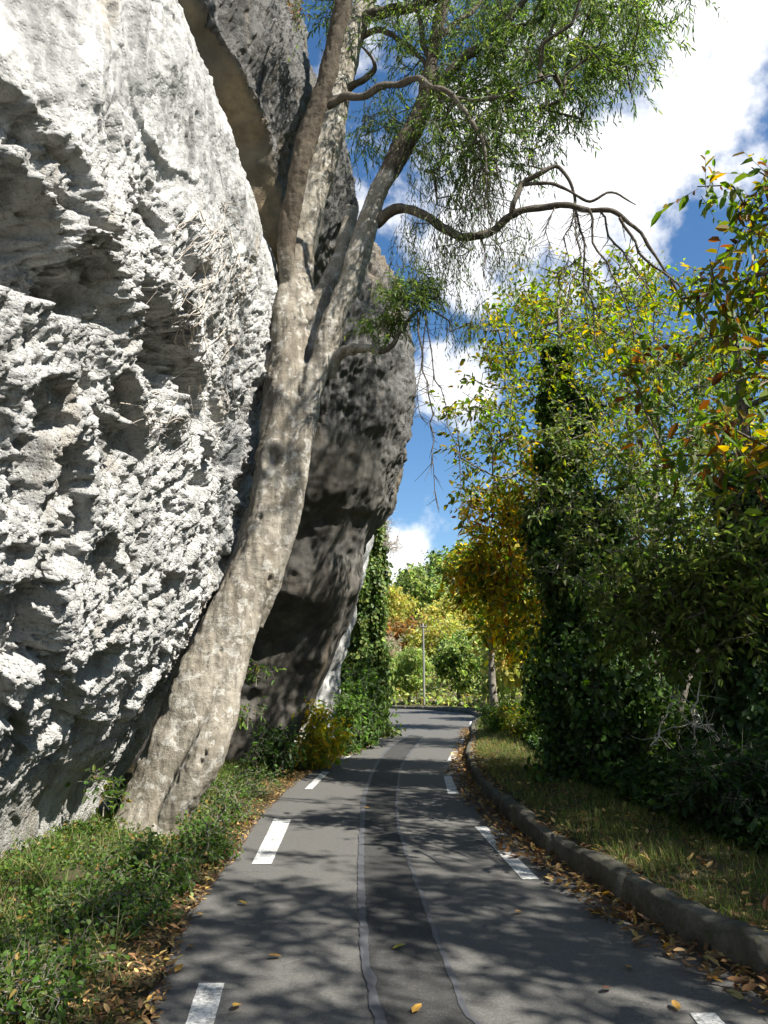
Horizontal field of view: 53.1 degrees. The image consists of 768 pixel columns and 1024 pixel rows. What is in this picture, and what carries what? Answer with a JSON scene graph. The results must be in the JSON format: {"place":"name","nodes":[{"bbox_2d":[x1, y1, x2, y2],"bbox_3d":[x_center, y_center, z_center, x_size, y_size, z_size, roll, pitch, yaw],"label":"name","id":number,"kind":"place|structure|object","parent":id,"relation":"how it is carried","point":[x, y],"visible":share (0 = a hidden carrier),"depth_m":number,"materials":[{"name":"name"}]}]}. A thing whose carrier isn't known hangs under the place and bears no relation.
{"place":"outdoors","nodes":[
{"label":"outdoors","id":0,"kind":"place"},
{"bbox_2d":[0,671,767,1023],"bbox_3d":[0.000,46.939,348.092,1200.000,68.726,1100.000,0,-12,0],"label":"ground","id":1,"kind":"structure","parent":0,"point":[136,995],"depth_m":6.16,"materials":[{"name":"green plant"}]},
{"bbox_2d":[0,936,99,1023],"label":"bramble bush","id":2,"kind":"object","parent":1,"relation":"on","point":[22,985],"visible":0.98,"depth_m":3.65,"materials":[{"name":"green plant"}]},
{"bbox_2d":[0,906,136,984],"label":"bramble bush","id":3,"kind":"object","parent":1,"relation":"on","point":[72,949],"visible":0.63,"depth_m":4.34,"materials":[{"name":"green plant"}]},
{"bbox_2d":[34,854,194,943],"bbox_3d":[-1.877,2.659,5.184,1.068,0.528,0.983,0,-12,0],"label":"bramble bush","id":4,"kind":"object","parent":1,"relation":"on","point":[140,899],"visible":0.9,"depth_m":5.12,"materials":[{"name":"green plant"}]},
{"bbox_2d":[0,0,278,858],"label":"limestone boulder","id":5,"kind":"object","parent":1,"relation":"on","point":[118,149],"visible":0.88,"depth_m":6.41,"materials":[{"name":"white stone"}]},
{"bbox_2d":[65,760,132,816],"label":"laurel sprig","id":6,"kind":"object","parent":5,"relation":"attached to","point":[107,793],"visible":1,"depth_m":7.91,"materials":[{"name":"green plant"}]},
{"bbox_2d":[119,169,275,465],"bbox_3d":[-1.695,-1.931,8.137,0.865,3.480,3.999,-1,-13,3],"label":"dry creeper","id":7,"kind":"object","parent":5,"relation":"attached to","point":[194,314],"visible":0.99,"depth_m":7.57,"materials":[{"name":"grey plant"}]},
{"bbox_2d":[178,0,358,286],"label":"rock slab","id":8,"kind":"object","parent":5,"relation":"on","point":[263,87],"visible":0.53,"depth_m":11.77,"materials":[{"name":"stone"}]},
{"bbox_2d":[286,0,309,33],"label":"ledge shrub","id":9,"kind":"object","parent":8,"relation":"on","point":[294,7],"visible":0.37,"depth_m":13.47,"materials":[{"name":"green plant"}]},
{"bbox_2d":[0,754,300,1023],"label":"ground cover","id":10,"kind":"object","parent":1,"relation":"on","point":[46,890],"visible":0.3,"depth_m":6.46,"materials":[{"name":"green plant"}]},
{"bbox_2d":[0,750,301,1023],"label":"weeds","id":11,"kind":"object","parent":1,"relation":"on","point":[14,907],"visible":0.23,"depth_m":5.59,"materials":[{"name":"green plant"}]},
{"bbox_2d":[92,825,220,902],"bbox_3d":[-1.801,2.808,6.050,0.951,0.630,1.042,0,-12,0],"label":"bramble bush","id":12,"kind":"object","parent":1,"relation":"on","point":[153,858],"visible":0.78,"depth_m":5.94,"materials":[{"name":"green plant"}]},
{"bbox_2d":[0,736,382,1023],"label":"verge litter","id":13,"kind":"object","parent":1,"relation":"on","point":[150,981],"visible":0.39,"depth_m":4.54,"materials":[{"name":"brown plant"}]},
{"bbox_2d":[166,807,247,869],"bbox_3d":[-1.686,3.026,7.099,0.789,0.650,0.921,-5,-13,22],"label":"bramble bush","id":14,"kind":"object","parent":1,"relation":"on","point":[211,840],"visible":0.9,"depth_m":6.93,"materials":[{"name":"green plant"}]},
{"bbox_2d":[194,768,263,825],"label":"bramble bush","id":15,"kind":"object","parent":1,"relation":"on","point":[226,801],"visible":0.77,"depth_m":8.88,"materials":[{"name":"green plant"}]},
{"bbox_2d":[224,760,288,800],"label":"bramble bush","id":16,"kind":"object","parent":1,"relation":"on","point":[255,780],"visible":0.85,"depth_m":10.96,"materials":[{"name":"green plant"}]},
{"bbox_2d":[234,709,306,777],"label":"dark shrub","id":17,"kind":"object","parent":1,"relation":"on","point":[272,749],"visible":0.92,"depth_m":13.03,"materials":[{"name":"green plant"}]},
{"bbox_2d":[131,241,416,764],"bbox_3d":[-4.993,-0.891,16.171,11.402,12.981,7.383,0,-12,0],"label":"overhanging boulder","id":18,"kind":"object","parent":1,"relation":"on","point":[361,440],"visible":0.28,"depth_m":14.58,"materials":[{"name":"stone"}]},
{"bbox_2d":[236,696,267,730],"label":"leafy sprig","id":19,"kind":"object","parent":18,"relation":"attached to","point":[242,719],"visible":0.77,"depth_m":9.87,"materials":[{"name":"green plant"}]},
{"bbox_2d":[245,656,285,686],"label":"leafy sprig","id":20,"kind":"object","parent":18,"relation":"attached to","point":[250,674],"visible":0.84,"depth_m":10.00,"materials":[{"name":"green plant"}]},
{"bbox_2d":[291,696,354,770],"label":"yellow shrub","id":21,"kind":"object","parent":1,"relation":"on","point":[318,753],"visible":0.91,"depth_m":14.67,"materials":[{"name":"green plant"}]},
{"bbox_2d":[294,535,373,743],"bbox_3d":[-4.972,1.717,21.926,9.394,10.177,4.335,0,-12,0],"label":"rock outcrop","id":22,"kind":"object","parent":1,"relation":"on","point":[331,683],"visible":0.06,"depth_m":20.73,"materials":[{"name":"stone"}]},
{"bbox_2d":[327,686,374,754],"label":"green shrub","id":23,"kind":"object","parent":1,"relation":"on","point":[349,706],"visible":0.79,"depth_m":17.57,"materials":[{"name":"green plant"}]},
{"bbox_2d":[335,662,392,749],"bbox_3d":[-0.513,4.921,19.261,1.460,2.278,1.828,0,-12,0],"label":"leafy shrub","id":24,"kind":"object","parent":1,"relation":"on","point":[373,720],"visible":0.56,"depth_m":19.05,"materials":[{"name":"green plant"}]},
{"bbox_2d":[337,510,406,737],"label":"ivy column","id":25,"kind":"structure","parent":1,"relation":"on","point":[368,645],"depth_m":23.40,"materials":[{"name":"green plant"}]},
{"bbox_2d":[384,631,404,664],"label":"hillside tree","id":26,"kind":"object","parent":1,"relation":"on","point":[391,642],"visible":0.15,"depth_m":68.08,"materials":[{"name":"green plant"}]},
{"bbox_2d":[384,580,420,629],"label":"hillside tree","id":27,"kind":"object","parent":1,"relation":"on","point":[400,603],"visible":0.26,"depth_m":101.33,"materials":[{"name":"yellow plant"}]},
{"bbox_2d":[391,562,429,623],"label":"hillside tree","id":28,"kind":"object","parent":1,"relation":"on","point":[396,583],"visible":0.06,"depth_m":126.66,"materials":[{"name":"green plant"}]},
{"bbox_2d":[388,644,434,704],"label":"hillside tree","id":29,"kind":"object","parent":1,"relation":"on","point":[407,666],"visible":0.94,"depth_m":53.99,"materials":[{"name":"green plant"}]},
{"bbox_2d":[384,611,444,650],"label":"hillside tree","id":30,"kind":"object","parent":1,"relation":"on","point":[397,627],"visible":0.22,"depth_m":81.64,"materials":[{"name":"orange plant"}]},
{"bbox_2d":[110,0,732,835],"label":"leaning tree","id":31,"kind":"object","parent":1,"relation":"on","point":[180,762],"visible":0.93,"depth_m":9.88,"materials":[{"name":"grey plant"}]},
{"bbox_2d":[420,623,426,705],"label":"utility pole","id":32,"kind":"object","parent":1,"relation":"on","point":[423,652],"visible":0.94,"depth_m":53.08,"materials":[{"name":"grey metal"}]},
{"bbox_2d":[398,563,450,622],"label":"hillside tree","id":33,"kind":"object","parent":1,"relation":"on","point":[423,591],"visible":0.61,"depth_m":106.26,"materials":[{"name":"green plant"}]},
{"bbox_2d":[401,613,470,689],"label":"hillside tree","id":34,"kind":"object","parent":1,"relation":"on","point":[434,630],"visible":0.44,"depth_m":69.79,"materials":[{"name":"yellow plant"}]},
{"bbox_2d":[415,592,478,637],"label":"hillside tree","id":35,"kind":"object","parent":1,"relation":"on","point":[434,608],"visible":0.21,"depth_m":88.76,"materials":[{"name":"yellow plant"}]},
{"bbox_2d":[420,540,478,589],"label":"hillside tree","id":36,"kind":"object","parent":1,"relation":"on","point":[432,565],"visible":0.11,"depth_m":130.67,"materials":[{"name":"green plant"}]},
{"bbox_2d":[425,628,485,703],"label":"hillside tree","id":37,"kind":"object","parent":1,"relation":"on","point":[453,660],"visible":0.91,"depth_m":55.82,"materials":[{"name":"green plant"}]},
{"bbox_2d":[389,617,521,707],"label":"scrub","id":38,"kind":"object","parent":1,"relation":"on","point":[440,697],"visible":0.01,"depth_m":54.21,"materials":[{"name":"green plant"}]},
{"bbox_2d":[436,519,540,714],"bbox_3d":[4.178,3.520,26.955,5.245,8.007,3.948,5,-13,-20],"label":"slim tree","id":39,"kind":"object","parent":1,"relation":"on","point":[480,614],"visible":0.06,"depth_m":26.74,"materials":[{"name":"yellow plant"}]},
{"bbox_2d":[471,652,521,703],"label":"bush","id":40,"kind":"object","parent":1,"relation":"on","point":[479,660],"visible":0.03,"depth_m":54.01,"materials":[{"name":"green plant"}]},
{"bbox_2d":[470,695,524,731],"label":"verge bush","id":41,"kind":"object","parent":1,"relation":"on","point":[492,720],"visible":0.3,"depth_m":22.09,"materials":[{"name":"green plant"}]},
{"bbox_2d":[462,595,536,696],"bbox_3d":[7.271,7.542,40.522,6.408,7.194,7.486,-6,-14,24],"label":"hillside tree","id":42,"kind":"object","parent":1,"relation":"on","point":[511,679],"visible":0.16,"depth_m":38.98,"materials":[{"name":"green plant"}]},
{"bbox_2d":[427,443,598,690],"bbox_3d":[2.580,1.668,14.146,3.519,6.338,2.767,-10,-16,37],"label":"golden tree","id":43,"kind":"object","parent":1,"relation":"on","point":[488,574],"visible":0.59,"depth_m":14.10,"materials":[{"name":"yellow plant"}]},
{"bbox_2d":[491,691,540,738],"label":"verge bush","id":44,"kind":"object","parent":1,"relation":"on","point":[513,718],"visible":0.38,"depth_m":18.95,"materials":[{"name":"green plant"}]},
{"bbox_2d":[518,679,539,700],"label":"verge bush","id":45,"kind":"object","parent":1,"relation":"on","point":[525,693],"visible":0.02,"depth_m":27.54,"materials":[{"name":"green plant"}]},
{"bbox_2d":[516,583,574,681],"bbox_3d":[8.213,5.925,32.462,5.215,6.787,4.828,-6,-14,26],"label":"hillside tree","id":46,"kind":"object","parent":1,"relation":"on","point":[523,659],"visible":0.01,"depth_m":32.51,"materials":[{"name":"green plant"}]},
{"bbox_2d":[518,686,576,737],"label":"verge bush","id":47,"kind":"object","parent":1,"relation":"on","point":[528,723],"visible":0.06,"depth_m":17.52,"materials":[{"name":"green plant"}]},
{"bbox_2d":[425,244,703,784],"bbox_3d":[2.918,0.103,12.312,4.652,10.146,3.338,0,-12,0],"label":"ivy clad tree","id":48,"kind":"object","parent":1,"relation":"on","point":[599,697],"visible":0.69,"depth_m":11.75,"materials":[{"name":"green plant"}]},
{"bbox_2d":[389,705,767,985],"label":"kerb","id":49,"kind":"structure","parent":1,"relation":"on","point":[737,941],"depth_m":5.35,"materials":[{"name":"concrete"}]},
{"bbox_2d":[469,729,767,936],"bbox_3d":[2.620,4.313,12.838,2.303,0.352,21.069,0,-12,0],"label":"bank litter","id":50,"kind":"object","parent":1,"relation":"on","point":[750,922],"visible":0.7,"depth_m":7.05,"materials":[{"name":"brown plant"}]},
{"bbox_2d":[474,719,767,929],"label":"grass","id":51,"kind":"structure","parent":1,"relation":"on","point":[616,830],"depth_m":7.10,"materials":[{"name":"green plant"}]},
{"bbox_2d":[482,250,767,665],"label":"green tree","id":52,"kind":"object","parent":1,"relation":"on","point":[763,426],"visible":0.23,"depth_m":18.93,"materials":[{"name":"green plant"}]},
{"bbox_2d":[515,315,766,737],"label":"slender tree","id":53,"kind":"object","parent":1,"relation":"on","point":[653,498],"visible":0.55,"depth_m":11.89,"materials":[{"name":"green plant"}]},
{"bbox_2d":[576,546,705,684],"bbox_3d":[8.460,4.197,23.674,6.218,7.002,5.576,5,-13,-20],"label":"hillside tree","id":54,"kind":"object","parent":1,"relation":"on","point":[673,632],"depth_m":22.15,"materials":[{"name":"green plant"}]},
{"bbox_2d":[521,683,767,853],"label":"undergrowth","id":55,"kind":"object","parent":1,"relation":"on","point":[640,780],"visible":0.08,"depth_m":8.90,"materials":[{"name":"green plant"}]},
{"bbox_2d":[556,221,767,828],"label":"dark tree","id":56,"kind":"object","parent":1,"relation":"on","point":[717,588],"visible":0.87,"depth_m":8.53,"materials":[{"name":"green plant"}]},
{"bbox_2d":[635,656,737,760],"bbox_3d":[3.416,2.139,8.227,0.820,1.181,1.275,12,-17,-43],"label":"dead branch","id":57,"kind":"object","parent":56,"relation":"attached to","point":[695,722],"visible":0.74,"depth_m":8.27,"materials":[{"name":"wood"}]},
{"bbox_2d":[641,687,684,724],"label":"verge bush","id":58,"kind":"object","parent":1,"relation":"on","point":[672,702],"depth_m":13.28,"materials":[{"name":"green plant"}]},
{"bbox_2d":[621,689,707,786],"bbox_3d":[4.117,3.466,10.760,1.655,1.964,1.694,-9,-15,35],"label":"verge bush","id":59,"kind":"object","parent":1,"relation":"on","point":[670,736],"visible":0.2,"depth_m":10.69,"materials":[{"name":"green plant"}]},
{"bbox_2d":[633,631,710,723],"bbox_3d":[11.255,6.404,23.188,10.006,6.245,35.144,-1,-13,5],"label":"understorey foliage","id":60,"kind":"object","parent":1,"relation":"on","point":[695,682],"depth_m":15.48,"materials":[{"name":"green plant"}]},
{"bbox_2d":[608,150,767,547],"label":"chestnut tree","id":61,"kind":"object","parent":1,"relation":"on","point":[731,434],"visible":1,"depth_m":7.38,"materials":[{"name":"green plant"}]},
{"bbox_2d":[663,538,713,700],"bbox_3d":[10.954,3.874,19.590,7.024,7.739,7.838,-1,-13,4],"label":"hillside tree","id":62,"kind":"object","parent":1,"relation":"on","point":[704,660],"depth_m":21.37,"materials":[{"name":"green plant"}]},
{"bbox_2d":[656,720,767,853],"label":"verge bush","id":63,"kind":"object","parent":1,"relation":"on","point":[708,782],"visible":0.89,"depth_m":6.93,"materials":[{"name":"green plant"}]},
{"bbox_2d":[149,709,767,1023],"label":"road","id":64,"kind":"structure","parent":0,"point":[549,952],"depth_m":5.05,"materials":[{"name":"grey asphalt"}]},
{"bbox_2d":[174,964,182,971],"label":"fallen leaf","id":65,"kind":"object","parent":64,"relation":"on","point":[178,967],"visible":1,"depth_m":4.35,"materials":[{"name":"plant"}]},
{"bbox_2d":[186,983,223,1023],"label":"edge line dash","id":66,"kind":"object","parent":64,"relation":"on","point":[205,1004],"visible":1,"depth_m":3.91,"materials":[{"name":"paint"}]},
{"bbox_2d":[252,819,290,863],"bbox_3d":[-1.151,3.419,8.052,0.209,0.001,2.349,1,-13,-3],"label":"edge line dash","id":67,"kind":"object","parent":64,"relation":"on","point":[269,847],"visible":1,"depth_m":7.83,"materials":[{"name":"paint"}]},
{"bbox_2d":[305,771,328,788],"bbox_3d":[-1.110,4.501,12.935,0.142,0.001,2.423,-1,-13,2],"label":"edge line dash","id":68,"kind":"object","parent":64,"relation":"on","point":[317,779],"visible":1,"depth_m":12.77,"materials":[{"name":"paint"}]},
{"bbox_2d":[364,735,474,1023],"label":"asphalt patch","id":69,"kind":"object","parent":64,"relation":"on","point":[410,972],"visible":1,"depth_m":5.14,"materials":[{"name":"grey asphalt"}]},
{"bbox_2d":[357,734,409,1023],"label":"joint sealing","id":70,"kind":"object","parent":69,"relation":"on","point":[378,1012],"visible":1,"depth_m":5.17,"materials":[{"name":"grey asphalt"}]},
{"bbox_2d":[411,1003,421,1012],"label":"fallen leaf","id":71,"kind":"object","parent":69,"relation":"on","point":[415,1007],"visible":1,"depth_m":3.81,"materials":[{"name":"plant"}]},
{"bbox_2d":[413,848,443,866],"bbox_3d":[0.434,3.217,7.157,0.057,0.001,0.866,4,-13,-16],"label":"tar streak","id":72,"kind":"object","parent":64,"relation":"on","point":[432,857],"visible":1,"depth_m":7.15,"materials":[{"name":"grey asphalt"}]},
{"bbox_2d":[395,736,481,1023],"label":"joint sealing","id":73,"kind":"object","parent":64,"relation":"on","point":[453,978],"visible":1,"depth_m":5.09,"materials":[{"name":"grey asphalt"}]},
{"bbox_2d":[422,840,473,858],"bbox_3d":[0.629,3.298,7.524,0.057,0.001,1.011,6,-14,-27],"label":"tar streak","id":74,"kind":"object","parent":64,"relation":"on","point":[450,848],"visible":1,"depth_m":7.48,"materials":[{"name":"grey asphalt"}]},
{"bbox_2d":[444,776,458,793],"bbox_3d":[1.058,4.357,12.286,0.162,0.001,2.193,0,-13,2],"label":"edge line dash","id":75,"kind":"object","parent":64,"relation":"on","point":[450,785],"visible":0.99,"depth_m":12.15,"materials":[{"name":"paint"}]},
{"bbox_2d":[474,826,538,878],"bbox_3d":[1.154,3.305,7.538,0.143,0.001,2.399,1,-13,-3],"label":"edge line dash","id":76,"kind":"object","parent":64,"relation":"on","point":[522,870],"visible":0.8,"depth_m":7.12,"materials":[{"name":"paint"}]},
{"bbox_2d":[445,727,767,1012],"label":"gutter litter","id":77,"kind":"object","parent":64,"relation":"on","point":[713,955],"visible":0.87,"depth_m":5.58,"materials":[{"name":"brown plant"}]},
{"bbox_2d":[671,1000,680,1009],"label":"fallen leaf","id":78,"kind":"object","parent":64,"relation":"on","point":[676,1005],"visible":1,"depth_m":3.85,"materials":[{"name":"yellow plant"}]},
{"bbox_2d":[690,1013,724,1023],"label":"edge line dash","id":79,"kind":"object","parent":64,"relation":"on","point":[706,1018],"visible":1,"depth_m":3.73,"materials":[{"name":"paint"}]},
{"bbox_2d":[300,0,767,586],"label":"sky","id":80,"kind":"structure","parent":0,"point":[717,102],"materials":[{"name":"blue"}]}
]}

